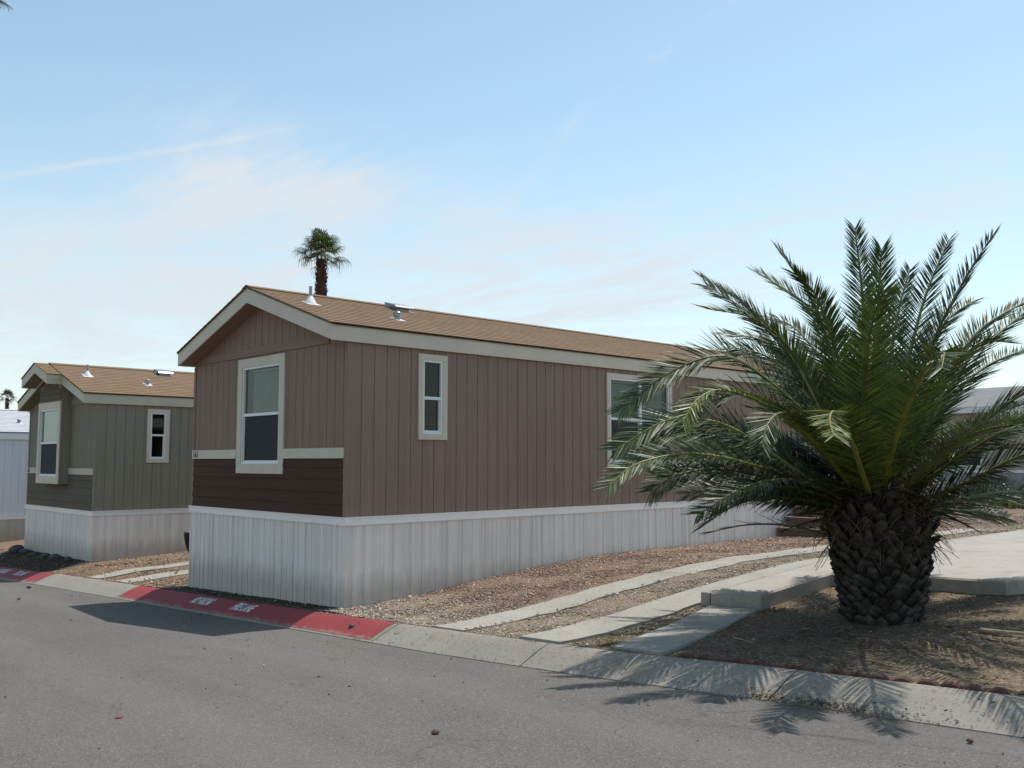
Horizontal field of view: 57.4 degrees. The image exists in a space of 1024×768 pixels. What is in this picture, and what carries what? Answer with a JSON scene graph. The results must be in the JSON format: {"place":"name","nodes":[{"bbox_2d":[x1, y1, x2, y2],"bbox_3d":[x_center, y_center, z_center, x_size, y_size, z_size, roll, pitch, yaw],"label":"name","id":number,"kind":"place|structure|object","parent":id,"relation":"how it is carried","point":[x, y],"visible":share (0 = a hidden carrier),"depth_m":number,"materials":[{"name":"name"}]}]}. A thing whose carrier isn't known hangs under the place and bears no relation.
{"place":"outdoors","nodes":[
{"label":"outdoors","id":0,"kind":"place"},
{"bbox_2d":[0,579,1023,767],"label":"road","id":1,"kind":"structure","parent":0,"point":[63,703],"depth_m":6.37,"materials":[{"name":"grey asphalt"}]},
{"bbox_2d":[431,729,438,734],"bbox_3d":[-0.475,2.156,5.789,0.048,0.032,0.047,-2,-5,20],"label":"pebble","id":2,"kind":"object","parent":1,"relation":"on","point":[435,732],"visible":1,"depth_m":5.77,"materials":[{"name":"red stone"}]},
{"bbox_2d":[5,595,1003,766],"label":"road grit","id":3,"kind":"object","parent":1,"relation":"on","point":[904,763],"visible":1,"depth_m":7.51,"materials":[{"name":"stone"}]},
{"bbox_2d":[966,738,973,742],"bbox_3d":[2.621,2.041,5.356,0.040,0.025,0.040,0,-5,6],"label":"pebble","id":4,"kind":"object","parent":1,"relation":"on","point":[969,740],"visible":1,"depth_m":5.34,"materials":[{"name":"red stone"}]},
{"bbox_2d":[0,507,1023,696],"bbox_3d":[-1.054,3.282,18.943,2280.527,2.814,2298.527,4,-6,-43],"label":"ground","id":5,"kind":"structure","parent":0,"point":[917,665],"depth_m":8.46,"materials":[{"name":"brown gravel"}]},
{"bbox_2d":[0,0,12,12],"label":"fan palm","id":6,"kind":"object","parent":5,"relation":"on","point":[4,2],"visible":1,"depth_m":32.65,"materials":[{"name":"green plant"}]},
{"bbox_2d":[0,389,16,408],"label":"fan palm","id":7,"kind":"object","parent":5,"relation":"on","point":[6,392],"visible":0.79,"depth_m":150.03,"materials":[{"name":"green plant"}]},
{"bbox_2d":[0,409,29,541],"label":"mobile home","id":8,"kind":"object","parent":5,"relation":"on","point":[14,434],"visible":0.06,"depth_m":26.44,"materials":[{"name":"white metal"}]},
{"bbox_2d":[8,545,23,553],"bbox_3d":[-11.173,3.725,21.084,0.323,0.209,0.328,3,-6,-34],"label":"rock","id":9,"kind":"object","parent":5,"relation":"on","point":[14,549],"visible":0.68,"depth_m":20.98,"materials":[{"name":"grey stone"}]},
{"bbox_2d":[19,549,29,553],"bbox_3d":[-10.809,3.716,20.730,0.225,0.131,0.215,4,-6,-43],"label":"rock","id":10,"kind":"object","parent":5,"relation":"on","point":[22,551],"visible":0.81,"depth_m":20.65,"materials":[{"name":"grey stone"}]},
{"bbox_2d":[40,553,49,557],"bbox_3d":[-9.841,3.623,19.730,0.195,0.125,0.207,1,-5,-12],"label":"rock","id":11,"kind":"object","parent":5,"relation":"on","point":[45,555],"visible":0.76,"depth_m":19.67,"materials":[{"name":"grey stone"}]},
{"bbox_2d":[49,554,60,559],"bbox_3d":[-9.423,3.575,19.283,0.239,0.164,0.211,-1,-5,16],"label":"rock","id":12,"kind":"object","parent":5,"relation":"on","point":[54,556],"visible":0.78,"depth_m":19.20,"materials":[{"name":"grey stone"}]},
{"bbox_2d":[64,557,72,560],"bbox_3d":[-8.916,3.523,18.813,0.159,0.108,0.167,-3,-6,36],"label":"rock","id":13,"kind":"object","parent":5,"relation":"on","point":[68,558],"visible":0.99,"depth_m":18.75,"materials":[{"name":"grey stone"}]},
{"bbox_2d":[17,363,193,561],"bbox_3d":[-3.877,2.354,25.657,17.297,4.707,4.396,4,-6,-43],"label":"mobile home","id":14,"kind":"object","parent":5,"relation":"on","point":[109,471],"visible":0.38,"depth_m":19.52,"materials":[{"name":"green"}]},
{"bbox_2d":[36,401,61,483],"bbox_3d":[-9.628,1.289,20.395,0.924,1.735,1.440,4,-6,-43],"label":"window","id":15,"kind":"structure","parent":14,"relation":"in","point":[49,414],"depth_m":20.18,"materials":[{"name":"grey glass"}]},
{"bbox_2d":[146,409,169,462],"bbox_3d":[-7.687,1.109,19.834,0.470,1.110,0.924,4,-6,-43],"label":"window","id":16,"kind":"structure","parent":14,"relation":"in","point":[158,420],"depth_m":19.62,"materials":[{"name":"glass"}]},
{"bbox_2d":[90,561,188,578],"bbox_3d":[-2.728,3.633,20.425,12.380,0.487,0.550,4,-6,-43],"label":"driveway strip","id":17,"kind":"object","parent":5,"relation":"on","point":[130,571],"visible":0.09,"depth_m":16.68,"materials":[{"name":"concrete"}]},
{"bbox_2d":[116,570,187,583],"bbox_3d":[-1.890,3.510,19.539,12.380,0.497,0.601,4,-6,-43],"label":"driveway strip","id":18,"kind":"object","parent":5,"relation":"on","point":[161,575],"visible":0.09,"depth_m":15.64,"materials":[{"name":"concrete"}]},
{"bbox_2d":[183,532,189,552],"bbox_3d":[-4.975,2.309,14.565,0.260,0.633,0.264,4,-6,-43],"label":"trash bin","id":19,"kind":"object","parent":5,"relation":"on","point":[186,537],"visible":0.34,"depth_m":14.46,"materials":[{"name":"black plastic"}]},
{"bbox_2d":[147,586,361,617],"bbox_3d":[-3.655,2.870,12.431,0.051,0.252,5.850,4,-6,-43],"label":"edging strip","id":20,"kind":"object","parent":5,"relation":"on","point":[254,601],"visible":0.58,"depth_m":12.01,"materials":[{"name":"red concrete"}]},
{"bbox_2d":[291,227,351,295],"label":"fan palm","id":21,"kind":"object","parent":5,"relation":"on","point":[325,243],"visible":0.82,"depth_m":50.40,"materials":[{"name":"green plant"}]},
{"bbox_2d":[0,574,1023,737],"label":"curb","id":22,"kind":"structure","parent":5,"relation":"on","point":[1002,714],"depth_m":7.08,"materials":[{"name":"concrete"}]},
{"bbox_2d":[0,567,55,581],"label":"red curb paint","id":23,"kind":"object","parent":22,"relation":"on","point":[32,576],"visible":1,"depth_m":17.97,"materials":[{"name":"red paint"}]},
{"bbox_2d":[118,586,395,639],"bbox_3d":[-3.624,2.885,12.087,0.371,0.374,6.613,4,-7,-43],"label":"red curb paint","id":24,"kind":"object","parent":22,"relation":"on","point":[366,628],"visible":1,"depth_m":11.31,"materials":[{"name":"red paint"}]},
{"bbox_2d":[188,597,216,604],"bbox_3d":[-4.193,2.943,12.689,0.161,0.084,0.550,4,-6,-43],"label":"curb lettering","id":25,"kind":"object","parent":24,"relation":"on","point":[207,602],"visible":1,"depth_m":12.66,"materials":[{"name":"white paint"}]},
{"bbox_2d":[230,603,258,611],"bbox_3d":[-3.397,2.832,11.858,0.159,0.083,0.500,4,-6,-43],"label":"curb lettering","id":26,"kind":"object","parent":24,"relation":"on","point":[248,610],"visible":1,"depth_m":11.84,"materials":[{"name":"white paint"}]},
{"bbox_2d":[177,285,935,607],"bbox_3d":[2.029,1.682,19.395,17.508,5.017,6.455,4,-6,-43],"label":"mobile home","id":27,"kind":"object","parent":5,"relation":"on","point":[347,453],"visible":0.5,"depth_m":12.95,"materials":[{"name":"brown wood"}]},
{"bbox_2d":[236,353,285,473],"bbox_3d":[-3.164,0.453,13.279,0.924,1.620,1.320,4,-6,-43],"label":"window","id":28,"kind":"structure","parent":27,"relation":"in","point":[260,436],"depth_m":13.08,"materials":[{"name":"grey glass"}]},
{"bbox_2d":[417,353,447,439],"bbox_3d":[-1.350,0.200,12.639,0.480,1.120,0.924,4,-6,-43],"label":"window","id":29,"kind":"structure","parent":27,"relation":"in","point":[432,369],"depth_m":12.43,"materials":[{"name":"grey glass"}]},
{"bbox_2d":[606,373,672,466],"bbox_3d":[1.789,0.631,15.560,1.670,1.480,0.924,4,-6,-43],"label":"window","id":30,"kind":"structure","parent":27,"relation":"in","point":[615,382],"depth_m":15.14,"materials":[{"name":"grey glass"}]},
{"bbox_2d":[433,572,687,631],"bbox_3d":[0.706,2.491,10.569,3.650,0.434,0.552,4,-6,-43],"label":"driveway strip","id":31,"kind":"object","parent":5,"relation":"on","point":[563,603],"visible":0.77,"depth_m":10.40,"materials":[{"name":"concrete"}]},
{"bbox_2d":[595,636,621,646],"bbox_3d":[0.832,2.243,8.142,0.295,0.064,0.331,2,-5,-23],"label":"dry weed","id":32,"kind":"object","parent":5,"relation":"on","point":[611,642],"visible":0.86,"depth_m":8.17,"materials":[{"name":"brown plant"}]},
{"bbox_2d":[262,587,1023,725],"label":"leaf litter","id":33,"kind":"object","parent":5,"relation":"on","point":[874,651],"visible":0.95,"depth_m":7.35,"materials":[{"name":"brown plant"}]},
{"bbox_2d":[611,626,713,655],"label":"walkway","id":34,"kind":"structure","parent":5,"relation":"on","point":[664,640],"depth_m":8.15,"materials":[{"name":"concrete"}]},
{"bbox_2d":[667,605,757,632],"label":"walkway","id":35,"kind":"structure","parent":5,"relation":"on","point":[715,618],"depth_m":8.96,"materials":[{"name":"concrete"}]},
{"bbox_2d":[677,653,750,663],"bbox_3d":[1.581,2.209,7.365,0.617,0.155,0.059,-4,-6,37],"label":"edging block","id":36,"kind":"object","parent":5,"relation":"on","point":[719,658],"depth_m":7.34,"materials":[{"name":"red concrete"}]},
{"bbox_2d":[519,532,1001,644],"bbox_3d":[4.721,2.572,12.641,12.260,0.525,0.571,4,-6,-43],"label":"driveway strip","id":37,"kind":"object","parent":5,"relation":"on","point":[638,615],"visible":0.34,"depth_m":9.38,"materials":[{"name":"concrete"}]},
{"bbox_2d":[750,660,828,672],"bbox_3d":[2.064,2.155,6.983,0.607,0.155,0.068,-4,-6,41],"label":"edging block","id":38,"kind":"object","parent":5,"relation":"on","point":[799,667],"depth_m":6.95,"materials":[{"name":"red concrete"}]},
{"bbox_2d":[777,505,827,537],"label":"wooden steps","id":39,"kind":"structure","parent":5,"relation":"on","point":[800,519],"depth_m":17.65,"materials":[{"name":"brown wood"}]},
{"bbox_2d":[588,218,1023,625],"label":"date palm","id":40,"kind":"object","parent":5,"relation":"on","point":[867,436],"visible":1,"depth_m":8.31,"materials":[{"name":"green plant"}]},
{"bbox_2d":[659,529,988,573],"bbox_3d":[5.582,2.698,15.100,9.635,0.260,0.597,4,-6,-43],"label":"driveway strip","id":41,"kind":"object","parent":5,"relation":"on","point":[704,566],"visible":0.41,"depth_m":12.85,"materials":[{"name":"concrete"}]},
{"bbox_2d":[701,529,1023,606],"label":"slab edging","id":42,"kind":"object","parent":5,"relation":"on","point":[705,598],"visible":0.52,"depth_m":10.12,"materials":[{"name":"concrete"}]},
{"bbox_2d":[711,530,1023,610],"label":"patio slab","id":43,"kind":"structure","parent":5,"relation":"on","point":[990,565],"depth_m":9.87,"materials":[{"name":"concrete"}]},
{"bbox_2d":[828,669,914,682],"bbox_3d":[2.521,2.099,6.575,0.605,0.155,0.060,-4,-6,42],"label":"edging block","id":44,"kind":"object","parent":5,"relation":"on","point":[879,676],"depth_m":6.55,"materials":[{"name":"red concrete"}]},
{"bbox_2d":[930,668,969,674],"bbox_3d":[3.078,2.028,6.581,0.027,0.021,0.272,4,-6,-40],"label":"stick","id":45,"kind":"object","parent":5,"relation":"on","point":[932,669],"visible":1,"depth_m":6.58,"materials":[{"name":"wood"}]},
{"bbox_2d":[916,679,1012,694],"bbox_3d":[2.977,2.042,6.168,0.605,0.155,0.060,-4,-6,42],"label":"edging block","id":46,"kind":"object","parent":5,"relation":"on","point":[973,687],"depth_m":6.14,"materials":[{"name":"red concrete"}]},
{"bbox_2d":[935,386,1023,497],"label":"mobile home","id":47,"kind":"object","parent":5,"relation":"on","point":[983,396],"visible":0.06,"depth_m":31.92,"materials":[{"name":"beige"}]},
{"bbox_2d":[948,431,983,468],"bbox_3d":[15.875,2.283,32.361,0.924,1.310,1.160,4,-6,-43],"label":"window","id":48,"kind":"structure","parent":47,"relation":"in","point":[966,462],"depth_m":31.88,"materials":[{"name":"white glass"}]},
{"bbox_2d":[965,477,1005,496],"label":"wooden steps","id":49,"kind":"structure","parent":5,"relation":"on","point":[991,487],"depth_m":30.78,"materials":[{"name":"wood"}]},
{"bbox_2d":[977,628,1023,634],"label":"stick","id":50,"kind":"object","parent":5,"relation":"on","point":[998,631],"visible":1,"depth_m":7.48,"materials":[{"name":"wood"}]},
{"bbox_2d":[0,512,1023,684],"bbox_3d":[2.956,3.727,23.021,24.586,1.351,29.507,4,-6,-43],"label":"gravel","id":51,"kind":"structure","parent":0,"point":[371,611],"depth_m":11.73,"materials":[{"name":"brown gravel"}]},
{"bbox_2d":[0,0,1023,408],"label":"sky","id":52,"kind":"structure","parent":0,"point":[562,164],"materials":[{"name":"blue"}]},
{"bbox_2d":[947,495,1023,508],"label":"weeds","id":53,"kind":"object","parent":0,"point":[1007,505],"visible":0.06,"depth_m":28.59,"materials":[{"name":"plant"}]}
]}

